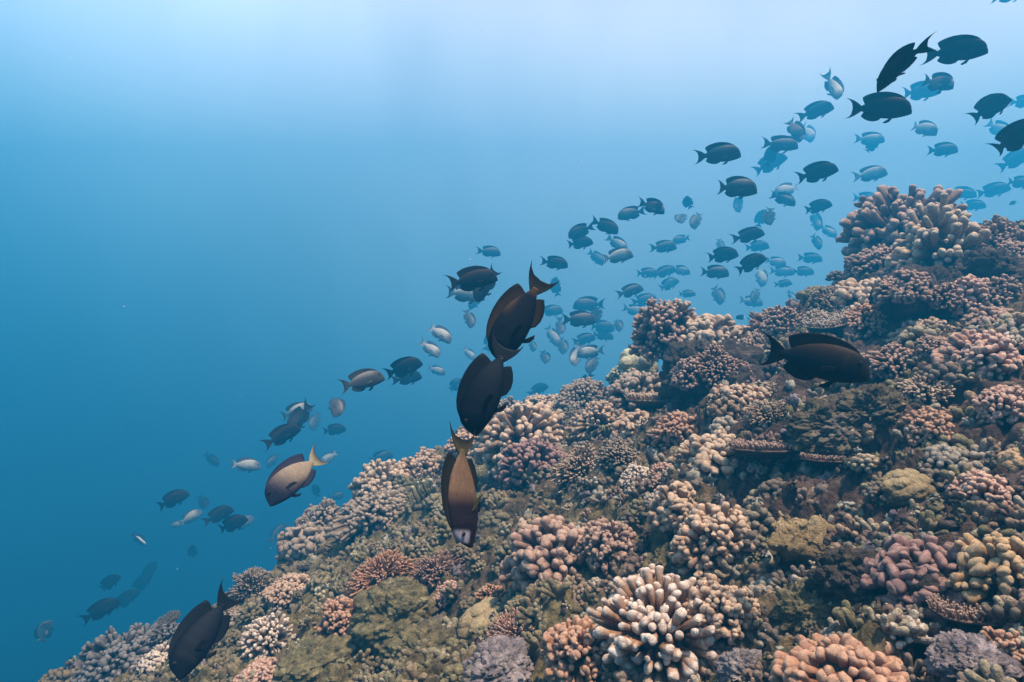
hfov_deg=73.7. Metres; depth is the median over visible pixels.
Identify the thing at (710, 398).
coral colony
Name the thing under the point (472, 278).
surgeonfish
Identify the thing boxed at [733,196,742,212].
surgeonfish
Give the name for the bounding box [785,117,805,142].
surgeonfish
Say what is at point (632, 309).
surgeonfish
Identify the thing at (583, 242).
surgeonfish
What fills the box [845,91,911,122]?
surgeonfish
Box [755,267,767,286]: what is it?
surgeonfish
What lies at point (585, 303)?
surgeonfish
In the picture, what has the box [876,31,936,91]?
surgeonfish
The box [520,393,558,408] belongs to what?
coral colony
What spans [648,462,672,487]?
coral colony
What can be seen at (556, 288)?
surgeonfish
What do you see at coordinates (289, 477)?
surgeonfish
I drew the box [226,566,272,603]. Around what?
coral colony
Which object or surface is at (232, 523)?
surgeonfish
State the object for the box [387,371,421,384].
surgeonfish
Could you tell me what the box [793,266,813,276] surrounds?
surgeonfish
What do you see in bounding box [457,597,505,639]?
massive coral
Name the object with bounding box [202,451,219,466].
surgeonfish
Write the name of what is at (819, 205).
surgeonfish
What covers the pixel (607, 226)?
surgeonfish
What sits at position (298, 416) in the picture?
surgeonfish
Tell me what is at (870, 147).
surgeonfish
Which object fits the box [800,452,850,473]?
table coral
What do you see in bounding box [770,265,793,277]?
surgeonfish
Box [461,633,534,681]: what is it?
coral
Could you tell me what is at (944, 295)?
coral colony
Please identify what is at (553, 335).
surgeonfish
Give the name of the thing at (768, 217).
surgeonfish
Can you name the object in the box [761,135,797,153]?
surgeonfish
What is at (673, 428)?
coral colony
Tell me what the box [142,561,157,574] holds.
surgeonfish
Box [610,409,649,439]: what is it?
coral colony
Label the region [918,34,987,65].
surgeonfish
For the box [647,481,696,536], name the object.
coral colony
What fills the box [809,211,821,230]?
surgeonfish
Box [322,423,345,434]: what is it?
surgeonfish
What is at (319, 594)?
finger coral
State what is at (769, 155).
surgeonfish
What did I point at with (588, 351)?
surgeonfish
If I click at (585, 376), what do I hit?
surgeonfish
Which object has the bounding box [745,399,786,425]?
coral colony
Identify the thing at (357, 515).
coral colony
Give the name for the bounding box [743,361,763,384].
coral colony
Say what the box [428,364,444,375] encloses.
surgeonfish
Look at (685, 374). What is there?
coral colony
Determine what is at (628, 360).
massive coral
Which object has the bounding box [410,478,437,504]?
finger coral
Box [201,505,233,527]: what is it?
surgeonfish
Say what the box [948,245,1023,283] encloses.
boulder
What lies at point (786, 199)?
surgeonfish
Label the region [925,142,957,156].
surgeonfish
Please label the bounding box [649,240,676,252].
surgeonfish
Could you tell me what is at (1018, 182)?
surgeonfish
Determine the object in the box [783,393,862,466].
boulder
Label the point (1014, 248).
coral colony
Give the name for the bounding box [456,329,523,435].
surgeonfish
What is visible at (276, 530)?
surgeonfish
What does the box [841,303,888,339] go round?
coral colony
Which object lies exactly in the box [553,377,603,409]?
coral colony
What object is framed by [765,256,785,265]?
surgeonfish
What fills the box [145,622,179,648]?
coral colony
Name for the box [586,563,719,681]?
coral colony
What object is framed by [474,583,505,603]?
coral colony
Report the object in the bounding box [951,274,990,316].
coral colony
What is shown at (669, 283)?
surgeonfish
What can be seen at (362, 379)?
surgeonfish
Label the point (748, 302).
surgeonfish
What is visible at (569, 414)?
coral colony
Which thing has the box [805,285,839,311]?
coral colony
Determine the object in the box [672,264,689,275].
surgeonfish
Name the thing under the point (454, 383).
surgeonfish
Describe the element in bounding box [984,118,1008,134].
surgeonfish
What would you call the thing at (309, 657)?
boulder
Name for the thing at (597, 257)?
surgeonfish
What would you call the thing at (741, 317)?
damselfish
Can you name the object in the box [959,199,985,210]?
surgeonfish
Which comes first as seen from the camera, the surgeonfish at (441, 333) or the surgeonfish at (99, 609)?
the surgeonfish at (99, 609)
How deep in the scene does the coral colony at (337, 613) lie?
1.95 m
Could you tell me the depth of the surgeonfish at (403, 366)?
4.80 m
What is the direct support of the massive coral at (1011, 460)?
on the terrain
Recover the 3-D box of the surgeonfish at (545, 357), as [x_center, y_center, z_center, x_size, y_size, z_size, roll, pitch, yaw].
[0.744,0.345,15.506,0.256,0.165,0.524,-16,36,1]
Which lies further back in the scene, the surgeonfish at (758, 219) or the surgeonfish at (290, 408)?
the surgeonfish at (758, 219)
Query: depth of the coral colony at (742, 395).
1.89 m
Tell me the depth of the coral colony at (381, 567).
2.11 m
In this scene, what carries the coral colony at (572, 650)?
on the terrain
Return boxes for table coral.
[624,391,673,412]
[728,438,798,474]
[800,307,849,334]
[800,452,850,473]
[926,593,1000,627]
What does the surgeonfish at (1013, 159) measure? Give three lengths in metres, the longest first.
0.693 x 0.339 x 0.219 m
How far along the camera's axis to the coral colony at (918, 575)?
0.95 m
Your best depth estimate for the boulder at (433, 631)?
1.73 m
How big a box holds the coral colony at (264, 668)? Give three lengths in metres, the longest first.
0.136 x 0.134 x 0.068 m
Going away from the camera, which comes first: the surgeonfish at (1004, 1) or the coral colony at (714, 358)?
the coral colony at (714, 358)
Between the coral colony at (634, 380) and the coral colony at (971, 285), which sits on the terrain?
the coral colony at (634, 380)
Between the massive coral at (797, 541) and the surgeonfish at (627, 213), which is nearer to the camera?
the massive coral at (797, 541)
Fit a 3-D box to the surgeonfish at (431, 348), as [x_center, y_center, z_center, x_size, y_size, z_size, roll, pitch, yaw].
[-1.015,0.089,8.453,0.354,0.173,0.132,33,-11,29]
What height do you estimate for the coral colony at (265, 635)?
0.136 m
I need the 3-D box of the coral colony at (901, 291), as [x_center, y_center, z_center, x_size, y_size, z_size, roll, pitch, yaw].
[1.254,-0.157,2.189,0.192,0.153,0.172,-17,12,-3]
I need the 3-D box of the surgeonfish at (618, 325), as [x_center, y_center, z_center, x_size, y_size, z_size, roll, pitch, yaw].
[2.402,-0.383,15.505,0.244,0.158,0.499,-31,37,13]
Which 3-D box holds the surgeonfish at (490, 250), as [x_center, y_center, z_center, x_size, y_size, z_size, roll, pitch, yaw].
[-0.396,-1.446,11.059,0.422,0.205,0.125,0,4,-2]
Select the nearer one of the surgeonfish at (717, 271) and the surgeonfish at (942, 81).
the surgeonfish at (942, 81)
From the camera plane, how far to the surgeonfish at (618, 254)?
7.47 m
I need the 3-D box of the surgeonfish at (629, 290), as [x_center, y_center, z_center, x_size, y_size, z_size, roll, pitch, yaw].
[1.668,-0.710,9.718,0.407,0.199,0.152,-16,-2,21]
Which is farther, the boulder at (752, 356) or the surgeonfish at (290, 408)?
the surgeonfish at (290, 408)
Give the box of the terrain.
[67,220,1023,681]
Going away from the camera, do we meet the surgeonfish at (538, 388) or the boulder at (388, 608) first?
the boulder at (388, 608)
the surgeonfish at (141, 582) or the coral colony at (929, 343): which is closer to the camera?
the coral colony at (929, 343)
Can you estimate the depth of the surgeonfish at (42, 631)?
8.16 m
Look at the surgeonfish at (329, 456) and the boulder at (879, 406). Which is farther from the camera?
the surgeonfish at (329, 456)
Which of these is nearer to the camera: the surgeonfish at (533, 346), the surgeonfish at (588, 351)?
the surgeonfish at (588, 351)
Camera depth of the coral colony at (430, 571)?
2.09 m
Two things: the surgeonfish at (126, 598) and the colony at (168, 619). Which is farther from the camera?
the surgeonfish at (126, 598)
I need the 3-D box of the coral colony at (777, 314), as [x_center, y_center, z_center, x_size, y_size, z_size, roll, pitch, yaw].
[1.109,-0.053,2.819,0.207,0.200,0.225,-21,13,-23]
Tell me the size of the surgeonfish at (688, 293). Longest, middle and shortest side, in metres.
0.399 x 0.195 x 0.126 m
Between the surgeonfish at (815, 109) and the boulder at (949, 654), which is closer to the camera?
the boulder at (949, 654)
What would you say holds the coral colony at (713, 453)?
on the terrain
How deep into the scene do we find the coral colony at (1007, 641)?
0.79 m
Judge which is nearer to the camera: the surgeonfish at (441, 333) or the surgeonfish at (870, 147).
the surgeonfish at (441, 333)
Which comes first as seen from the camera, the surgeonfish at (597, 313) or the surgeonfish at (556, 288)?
the surgeonfish at (597, 313)
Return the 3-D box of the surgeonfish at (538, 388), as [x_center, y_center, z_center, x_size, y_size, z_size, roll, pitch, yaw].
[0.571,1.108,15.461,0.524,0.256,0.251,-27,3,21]
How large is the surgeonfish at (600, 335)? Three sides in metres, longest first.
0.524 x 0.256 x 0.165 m
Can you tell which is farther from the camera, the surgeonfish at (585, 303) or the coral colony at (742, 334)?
the surgeonfish at (585, 303)
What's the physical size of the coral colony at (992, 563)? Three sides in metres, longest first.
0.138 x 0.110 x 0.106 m
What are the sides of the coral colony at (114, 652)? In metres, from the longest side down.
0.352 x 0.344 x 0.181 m
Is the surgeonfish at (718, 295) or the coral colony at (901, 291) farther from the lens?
the surgeonfish at (718, 295)
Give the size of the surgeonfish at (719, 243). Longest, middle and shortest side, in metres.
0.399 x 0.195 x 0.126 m
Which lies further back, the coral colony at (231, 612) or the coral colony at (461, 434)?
the coral colony at (461, 434)
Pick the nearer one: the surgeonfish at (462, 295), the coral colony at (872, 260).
the coral colony at (872, 260)
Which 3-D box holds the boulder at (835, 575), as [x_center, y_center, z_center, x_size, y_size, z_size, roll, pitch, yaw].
[0.526,0.375,1.062,0.121,0.116,0.124,-3,5,-41]
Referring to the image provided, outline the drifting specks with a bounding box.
[26,1,1014,630]
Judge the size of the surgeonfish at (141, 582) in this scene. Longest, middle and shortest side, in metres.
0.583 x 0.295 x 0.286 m
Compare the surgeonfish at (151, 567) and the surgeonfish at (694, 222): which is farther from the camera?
the surgeonfish at (151, 567)
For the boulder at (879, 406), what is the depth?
1.46 m
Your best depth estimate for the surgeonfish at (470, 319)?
10.04 m
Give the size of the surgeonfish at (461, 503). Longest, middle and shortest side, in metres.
0.162 x 0.079 x 0.051 m
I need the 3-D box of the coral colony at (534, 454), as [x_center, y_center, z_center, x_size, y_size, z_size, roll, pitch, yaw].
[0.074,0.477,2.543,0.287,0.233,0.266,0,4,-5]
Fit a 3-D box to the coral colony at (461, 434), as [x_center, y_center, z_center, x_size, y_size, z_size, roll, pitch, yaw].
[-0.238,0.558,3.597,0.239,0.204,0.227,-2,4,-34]
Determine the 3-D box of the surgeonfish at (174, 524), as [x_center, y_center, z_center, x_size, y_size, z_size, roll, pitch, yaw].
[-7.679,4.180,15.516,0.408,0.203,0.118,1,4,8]
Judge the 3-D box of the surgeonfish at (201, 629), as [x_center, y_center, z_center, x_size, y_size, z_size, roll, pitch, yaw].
[-0.598,0.560,1.327,0.090,0.184,0.058,35,-43,-7]
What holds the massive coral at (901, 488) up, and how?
on the coral rubble
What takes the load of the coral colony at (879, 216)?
on the terrain
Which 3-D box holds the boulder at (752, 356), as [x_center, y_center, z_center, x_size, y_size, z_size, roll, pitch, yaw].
[0.704,0.157,2.383,0.365,0.331,0.391,-2,4,-33]
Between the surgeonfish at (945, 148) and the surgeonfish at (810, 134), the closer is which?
the surgeonfish at (945, 148)
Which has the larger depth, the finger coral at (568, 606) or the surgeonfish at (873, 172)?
the surgeonfish at (873, 172)
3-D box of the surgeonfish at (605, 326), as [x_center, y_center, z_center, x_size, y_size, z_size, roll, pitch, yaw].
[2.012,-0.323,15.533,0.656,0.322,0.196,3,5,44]
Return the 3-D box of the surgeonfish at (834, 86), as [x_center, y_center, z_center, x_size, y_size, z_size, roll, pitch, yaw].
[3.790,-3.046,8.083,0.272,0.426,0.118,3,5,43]
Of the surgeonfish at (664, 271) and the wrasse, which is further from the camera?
the surgeonfish at (664, 271)
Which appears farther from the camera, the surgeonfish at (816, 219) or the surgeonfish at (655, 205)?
the surgeonfish at (816, 219)
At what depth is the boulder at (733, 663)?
1.04 m
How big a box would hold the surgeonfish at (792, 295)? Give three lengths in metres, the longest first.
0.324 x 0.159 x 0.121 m
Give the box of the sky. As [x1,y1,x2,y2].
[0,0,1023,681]
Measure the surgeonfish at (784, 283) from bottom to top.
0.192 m
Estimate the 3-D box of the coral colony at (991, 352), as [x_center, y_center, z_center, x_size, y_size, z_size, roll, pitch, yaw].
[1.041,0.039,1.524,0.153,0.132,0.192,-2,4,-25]
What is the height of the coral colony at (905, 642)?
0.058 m
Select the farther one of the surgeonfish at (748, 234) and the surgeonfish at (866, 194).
the surgeonfish at (866, 194)
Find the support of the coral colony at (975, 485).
on the terrain
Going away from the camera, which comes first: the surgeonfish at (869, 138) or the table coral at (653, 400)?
the table coral at (653, 400)
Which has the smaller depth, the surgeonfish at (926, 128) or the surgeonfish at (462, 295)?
the surgeonfish at (462, 295)
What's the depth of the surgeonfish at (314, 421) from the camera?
15.44 m
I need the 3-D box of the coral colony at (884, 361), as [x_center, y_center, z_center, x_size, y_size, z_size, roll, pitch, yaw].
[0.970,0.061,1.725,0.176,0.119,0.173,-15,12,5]
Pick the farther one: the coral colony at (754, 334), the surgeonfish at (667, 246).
the surgeonfish at (667, 246)
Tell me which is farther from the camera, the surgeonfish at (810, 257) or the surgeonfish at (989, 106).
the surgeonfish at (810, 257)
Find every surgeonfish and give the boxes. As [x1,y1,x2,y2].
[34,620,53,642]
[76,597,119,626]
[99,574,120,591]
[116,589,139,610]
[132,572,153,590]
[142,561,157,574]
[156,489,189,512]
[168,520,183,527]
[168,578,247,679]
[178,509,202,527]
[187,544,197,557]
[197,494,208,508]
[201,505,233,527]
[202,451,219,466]
[218,514,248,533]
[230,457,260,472]
[233,515,254,532]
[260,423,300,450]
[264,523,288,545]
[265,443,330,506]
[266,453,278,467]
[279,402,312,420]
[287,398,314,427]
[308,410,320,430]
[311,485,319,497]
[321,449,339,462]
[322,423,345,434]
[327,491,344,499]
[328,397,344,417]
[336,368,384,394]
[369,450,393,461]
[381,356,422,379]
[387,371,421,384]
[416,337,440,357]
[426,322,451,343]
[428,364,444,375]
[441,420,482,547]
[445,266,497,291]
[446,285,484,303]
[448,378,461,391]
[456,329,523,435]
[462,345,474,359]
[463,308,475,327]
[468,301,480,309]
[472,264,501,301]
[476,245,500,257]
[480,336,488,353]
[486,261,559,356]
[524,383,547,395]
[529,341,536,351]
[539,350,550,363]
[541,255,567,269]
[544,304,562,316]
[544,325,560,346]
[550,277,560,297]
[555,316,565,333]
[557,336,568,354]
[562,310,595,327]
[567,236,592,248]
[568,222,595,238]
[569,339,583,366]
[571,332,595,344]
[573,296,605,310]
[577,345,603,358]
[581,374,593,380]
[585,357,599,373]
[588,248,603,265]
[590,215,618,234]
[591,306,602,320]
[591,320,613,333]
[592,330,613,340]
[602,247,633,264]
[606,234,627,248]
[613,318,622,331]
[616,283,643,298]
[618,206,646,220]
[622,303,640,314]
[629,293,657,305]
[637,196,664,214]
[637,267,657,277]
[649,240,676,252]
[653,265,676,279]
[658,277,679,290]
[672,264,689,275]
[673,234,689,244]
[674,214,686,223]
[678,290,695,297]
[682,196,693,209]
[689,212,701,229]
[694,142,740,164]
[699,265,728,278]
[707,246,738,262]
[710,284,725,304]
[716,176,756,198]
[716,237,724,247]
[729,227,764,243]
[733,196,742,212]
[736,253,766,275]
[739,295,762,306]
[744,240,768,251]
[750,288,759,302]
[752,152,787,175]
[754,209,766,226]
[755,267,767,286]
[759,331,868,387]
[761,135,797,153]
[762,146,777,166]
[762,207,775,224]
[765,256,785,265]
[770,191,795,205]
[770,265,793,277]
[774,182,798,194]
[774,279,791,287]
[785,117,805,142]
[785,289,795,300]
[793,100,833,122]
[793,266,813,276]
[795,161,838,184]
[798,252,821,263]
[803,121,815,142]
[804,199,832,214]
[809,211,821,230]
[810,234,822,249]
[819,69,843,99]
[820,222,836,237]
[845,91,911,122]
[852,165,887,182]
[852,192,872,201]
[853,132,884,145]
[864,144,878,151]
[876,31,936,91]
[903,81,940,100]
[910,120,937,136]
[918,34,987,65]
[919,72,953,92]
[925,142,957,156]
[948,186,976,199]
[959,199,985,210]
[966,93,1011,124]
[976,182,1010,198]
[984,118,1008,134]
[987,119,1023,156]
[990,0,1015,3]
[996,147,1023,171]
[1006,175,1023,188]
[1008,94,1023,107]
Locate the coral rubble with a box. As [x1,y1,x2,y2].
[38,215,1023,681]
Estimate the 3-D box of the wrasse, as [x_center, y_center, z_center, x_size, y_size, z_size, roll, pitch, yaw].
[-6.736,3.569,12.310,0.357,0.175,0.133,37,-26,8]
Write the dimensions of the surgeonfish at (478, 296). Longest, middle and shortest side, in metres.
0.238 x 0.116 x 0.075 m
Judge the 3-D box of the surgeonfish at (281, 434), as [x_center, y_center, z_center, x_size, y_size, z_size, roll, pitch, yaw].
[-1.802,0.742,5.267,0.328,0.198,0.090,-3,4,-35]
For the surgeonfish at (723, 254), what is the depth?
7.09 m
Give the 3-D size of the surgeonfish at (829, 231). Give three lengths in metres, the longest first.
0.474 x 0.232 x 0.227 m
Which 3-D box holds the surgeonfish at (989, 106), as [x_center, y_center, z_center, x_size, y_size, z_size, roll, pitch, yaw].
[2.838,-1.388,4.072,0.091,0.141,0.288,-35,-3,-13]
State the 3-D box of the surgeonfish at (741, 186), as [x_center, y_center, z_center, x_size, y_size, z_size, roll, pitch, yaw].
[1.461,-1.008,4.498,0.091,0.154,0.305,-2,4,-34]
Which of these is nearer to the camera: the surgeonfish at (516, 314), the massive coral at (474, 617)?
the surgeonfish at (516, 314)
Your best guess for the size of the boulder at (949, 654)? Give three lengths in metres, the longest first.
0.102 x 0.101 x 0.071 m
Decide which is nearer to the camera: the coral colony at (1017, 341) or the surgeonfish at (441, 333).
the coral colony at (1017, 341)
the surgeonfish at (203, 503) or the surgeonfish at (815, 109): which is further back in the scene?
the surgeonfish at (203, 503)
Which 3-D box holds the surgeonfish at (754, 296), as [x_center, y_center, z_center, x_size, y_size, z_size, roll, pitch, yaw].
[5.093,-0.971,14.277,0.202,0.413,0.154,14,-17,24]
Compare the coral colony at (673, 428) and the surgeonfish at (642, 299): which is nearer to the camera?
the coral colony at (673, 428)
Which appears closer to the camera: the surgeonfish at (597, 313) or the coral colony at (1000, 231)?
the coral colony at (1000, 231)
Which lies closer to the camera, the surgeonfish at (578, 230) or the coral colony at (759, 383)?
the coral colony at (759, 383)
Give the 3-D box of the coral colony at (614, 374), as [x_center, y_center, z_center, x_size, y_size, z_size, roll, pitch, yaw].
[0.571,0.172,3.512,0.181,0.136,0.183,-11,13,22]
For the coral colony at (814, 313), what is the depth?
2.57 m
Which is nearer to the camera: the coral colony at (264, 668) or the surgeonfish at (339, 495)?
the coral colony at (264, 668)
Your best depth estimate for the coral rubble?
1.52 m
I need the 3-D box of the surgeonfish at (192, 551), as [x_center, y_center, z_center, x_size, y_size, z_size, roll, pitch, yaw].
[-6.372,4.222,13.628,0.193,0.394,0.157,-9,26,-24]
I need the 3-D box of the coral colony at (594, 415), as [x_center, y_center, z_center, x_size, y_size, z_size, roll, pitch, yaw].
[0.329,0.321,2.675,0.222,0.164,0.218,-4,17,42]
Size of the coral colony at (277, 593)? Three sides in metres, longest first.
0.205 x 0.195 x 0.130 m
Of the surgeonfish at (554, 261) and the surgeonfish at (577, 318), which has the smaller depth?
the surgeonfish at (577, 318)
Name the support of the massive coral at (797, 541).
on the terrain
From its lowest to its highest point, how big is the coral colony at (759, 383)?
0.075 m
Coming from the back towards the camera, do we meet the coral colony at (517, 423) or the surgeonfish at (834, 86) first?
the surgeonfish at (834, 86)
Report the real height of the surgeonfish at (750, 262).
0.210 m
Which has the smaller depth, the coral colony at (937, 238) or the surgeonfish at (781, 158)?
the coral colony at (937, 238)
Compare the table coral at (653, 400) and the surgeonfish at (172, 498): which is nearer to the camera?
the table coral at (653, 400)
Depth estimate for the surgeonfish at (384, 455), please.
15.46 m
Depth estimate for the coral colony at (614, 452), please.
1.99 m
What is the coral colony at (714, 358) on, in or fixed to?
on the boulder at (752, 356)
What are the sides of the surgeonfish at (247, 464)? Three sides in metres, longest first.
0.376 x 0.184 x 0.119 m
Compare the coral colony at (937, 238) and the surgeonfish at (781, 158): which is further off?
the surgeonfish at (781, 158)
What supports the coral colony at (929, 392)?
on the terrain
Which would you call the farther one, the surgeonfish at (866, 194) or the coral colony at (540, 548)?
the surgeonfish at (866, 194)
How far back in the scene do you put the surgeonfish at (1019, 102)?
13.44 m
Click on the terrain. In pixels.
(871, 636)
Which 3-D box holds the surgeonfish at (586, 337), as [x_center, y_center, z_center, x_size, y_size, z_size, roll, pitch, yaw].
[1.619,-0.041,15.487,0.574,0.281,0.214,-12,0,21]
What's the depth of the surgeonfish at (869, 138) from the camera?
11.79 m
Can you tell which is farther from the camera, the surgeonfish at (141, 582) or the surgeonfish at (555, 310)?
the surgeonfish at (555, 310)
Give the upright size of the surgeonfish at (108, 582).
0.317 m
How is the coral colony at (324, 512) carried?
on the coral colony at (291, 542)
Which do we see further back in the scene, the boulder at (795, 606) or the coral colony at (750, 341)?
the coral colony at (750, 341)
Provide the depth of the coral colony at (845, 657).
0.85 m
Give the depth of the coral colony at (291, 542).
3.36 m
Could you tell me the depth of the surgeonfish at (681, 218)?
11.92 m
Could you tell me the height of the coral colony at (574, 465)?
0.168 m
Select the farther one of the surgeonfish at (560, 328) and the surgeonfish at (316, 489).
the surgeonfish at (316, 489)
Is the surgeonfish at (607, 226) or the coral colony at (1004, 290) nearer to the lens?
the coral colony at (1004, 290)
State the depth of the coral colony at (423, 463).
3.59 m
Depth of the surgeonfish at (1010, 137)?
2.86 m
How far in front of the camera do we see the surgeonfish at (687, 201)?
11.62 m
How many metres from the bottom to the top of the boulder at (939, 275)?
0.313 m
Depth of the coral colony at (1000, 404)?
1.29 m
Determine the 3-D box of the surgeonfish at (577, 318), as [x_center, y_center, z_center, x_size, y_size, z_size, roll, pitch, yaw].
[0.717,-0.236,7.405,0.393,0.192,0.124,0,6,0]
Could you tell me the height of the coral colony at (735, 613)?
0.117 m
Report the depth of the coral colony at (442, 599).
1.96 m
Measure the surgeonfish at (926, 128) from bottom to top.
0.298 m
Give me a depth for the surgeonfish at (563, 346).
15.41 m
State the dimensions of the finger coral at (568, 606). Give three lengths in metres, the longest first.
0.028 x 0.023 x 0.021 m
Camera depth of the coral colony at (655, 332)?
2.87 m
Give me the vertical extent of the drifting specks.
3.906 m
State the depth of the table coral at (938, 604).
0.86 m
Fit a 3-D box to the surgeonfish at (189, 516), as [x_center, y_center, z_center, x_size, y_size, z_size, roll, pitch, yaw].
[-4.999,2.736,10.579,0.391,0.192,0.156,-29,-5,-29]
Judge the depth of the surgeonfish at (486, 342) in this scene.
15.54 m
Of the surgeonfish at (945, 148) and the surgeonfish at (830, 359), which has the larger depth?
the surgeonfish at (945, 148)
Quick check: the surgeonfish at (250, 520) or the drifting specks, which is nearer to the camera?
the drifting specks
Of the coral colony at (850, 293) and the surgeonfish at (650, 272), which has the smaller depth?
the coral colony at (850, 293)
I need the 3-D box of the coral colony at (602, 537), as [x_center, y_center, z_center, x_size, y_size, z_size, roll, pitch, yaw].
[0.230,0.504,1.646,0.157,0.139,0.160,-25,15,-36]
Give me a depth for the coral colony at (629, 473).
1.87 m
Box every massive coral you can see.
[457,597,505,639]
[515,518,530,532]
[618,348,658,372]
[766,511,835,573]
[875,468,938,507]
[996,447,1023,472]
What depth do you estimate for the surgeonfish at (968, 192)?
15.41 m
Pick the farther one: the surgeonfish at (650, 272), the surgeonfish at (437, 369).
the surgeonfish at (650, 272)
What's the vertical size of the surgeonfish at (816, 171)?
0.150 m
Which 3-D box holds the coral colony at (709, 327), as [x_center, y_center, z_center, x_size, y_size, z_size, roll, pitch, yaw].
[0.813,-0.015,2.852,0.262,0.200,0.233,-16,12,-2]
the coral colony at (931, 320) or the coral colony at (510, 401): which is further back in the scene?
the coral colony at (510, 401)
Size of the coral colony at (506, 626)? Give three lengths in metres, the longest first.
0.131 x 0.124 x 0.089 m
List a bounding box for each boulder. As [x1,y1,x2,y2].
[271,629,359,681]
[349,576,439,657]
[378,611,458,670]
[658,339,766,411]
[715,647,761,681]
[772,577,833,636]
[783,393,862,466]
[804,546,877,608]
[836,383,909,440]
[868,264,965,322]
[922,629,1023,681]
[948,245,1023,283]
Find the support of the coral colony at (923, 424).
on the terrain
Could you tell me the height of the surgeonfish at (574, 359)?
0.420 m
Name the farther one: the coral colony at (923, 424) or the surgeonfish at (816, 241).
the surgeonfish at (816, 241)
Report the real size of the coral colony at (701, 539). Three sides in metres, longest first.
0.196 x 0.179 x 0.170 m
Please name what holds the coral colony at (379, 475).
on the terrain
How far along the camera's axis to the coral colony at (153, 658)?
2.59 m
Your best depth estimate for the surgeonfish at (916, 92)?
10.36 m
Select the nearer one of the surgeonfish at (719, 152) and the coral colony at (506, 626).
the coral colony at (506, 626)
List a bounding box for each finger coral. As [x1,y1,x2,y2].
[314,586,325,601]
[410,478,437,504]
[562,600,571,612]
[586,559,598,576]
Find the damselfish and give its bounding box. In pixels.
[736,315,744,319]
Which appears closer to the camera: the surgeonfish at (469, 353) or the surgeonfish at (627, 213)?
the surgeonfish at (627, 213)
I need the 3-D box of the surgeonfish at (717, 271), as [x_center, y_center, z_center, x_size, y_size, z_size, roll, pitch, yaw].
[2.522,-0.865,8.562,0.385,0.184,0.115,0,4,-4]
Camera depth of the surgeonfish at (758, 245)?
14.68 m
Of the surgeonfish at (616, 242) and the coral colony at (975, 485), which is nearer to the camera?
the coral colony at (975, 485)
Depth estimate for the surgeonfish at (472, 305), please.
15.46 m
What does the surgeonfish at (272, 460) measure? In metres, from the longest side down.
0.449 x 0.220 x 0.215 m
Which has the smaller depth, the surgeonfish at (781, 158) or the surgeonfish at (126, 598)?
the surgeonfish at (126, 598)
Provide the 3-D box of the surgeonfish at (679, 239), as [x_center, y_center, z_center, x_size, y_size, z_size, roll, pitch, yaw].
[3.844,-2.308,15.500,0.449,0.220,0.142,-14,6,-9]
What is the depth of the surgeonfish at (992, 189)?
14.31 m
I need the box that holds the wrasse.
[129,530,145,545]
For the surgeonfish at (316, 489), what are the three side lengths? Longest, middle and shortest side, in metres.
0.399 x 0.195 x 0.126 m
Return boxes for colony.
[71,623,166,681]
[131,642,168,673]
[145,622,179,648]
[154,610,180,628]
[223,605,242,621]
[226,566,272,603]
[232,656,277,681]
[238,611,296,661]
[258,573,309,611]
[275,518,326,560]
[298,497,339,527]
[313,596,355,636]
[323,487,406,545]
[345,547,417,599]
[348,458,408,499]
[397,447,441,478]
[405,549,465,588]
[433,580,456,607]
[443,429,479,459]
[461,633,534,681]
[470,400,564,478]
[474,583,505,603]
[483,607,533,640]
[494,437,567,490]
[498,396,522,407]
[499,514,585,591]
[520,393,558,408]
[539,615,607,681]
[546,443,597,492]
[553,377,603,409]
[557,408,582,428]
[564,400,616,439]
[571,518,635,574]
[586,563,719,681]
[596,436,638,472]
[603,368,661,411]
[605,366,630,382]
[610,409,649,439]
[618,461,650,489]
[628,297,693,366]
[647,410,698,446]
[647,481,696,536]
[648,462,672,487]
[660,298,695,324]
[667,501,758,580]
[669,356,705,395]
[676,313,738,342]
[678,426,738,483]
[681,573,760,644]
[696,342,744,388]
[706,383,769,417]
[707,390,721,403]
[728,325,753,343]
[743,339,763,349]
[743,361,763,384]
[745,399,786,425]
[746,329,767,343]
[749,304,801,336]
[749,380,776,397]
[769,633,909,681]
[795,307,832,331]
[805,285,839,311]
[832,277,879,310]
[835,184,967,256]
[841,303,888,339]
[843,244,894,280]
[860,534,965,621]
[863,339,913,378]
[872,268,932,315]
[884,192,991,269]
[884,612,927,651]
[885,316,946,343]
[896,374,955,406]
[901,406,954,446]
[912,333,949,360]
[922,281,974,315]
[930,329,1023,380]
[944,469,1020,515]
[945,531,1023,603]
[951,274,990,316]
[960,304,1013,326]
[963,214,1023,248]
[971,384,1023,428]
[973,274,1022,306]
[979,626,1023,667]
[996,239,1023,256]
[1003,332,1023,353]
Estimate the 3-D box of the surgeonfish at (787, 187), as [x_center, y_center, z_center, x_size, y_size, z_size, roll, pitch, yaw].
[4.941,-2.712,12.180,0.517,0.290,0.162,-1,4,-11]
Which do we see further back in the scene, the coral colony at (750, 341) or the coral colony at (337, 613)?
the coral colony at (750, 341)
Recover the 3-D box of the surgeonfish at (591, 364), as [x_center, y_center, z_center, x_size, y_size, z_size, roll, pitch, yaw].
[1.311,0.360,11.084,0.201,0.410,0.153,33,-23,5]
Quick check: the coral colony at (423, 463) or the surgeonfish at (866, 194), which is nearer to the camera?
the coral colony at (423, 463)
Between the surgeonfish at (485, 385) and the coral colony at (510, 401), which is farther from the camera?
the coral colony at (510, 401)
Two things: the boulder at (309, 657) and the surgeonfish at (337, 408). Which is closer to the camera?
the boulder at (309, 657)

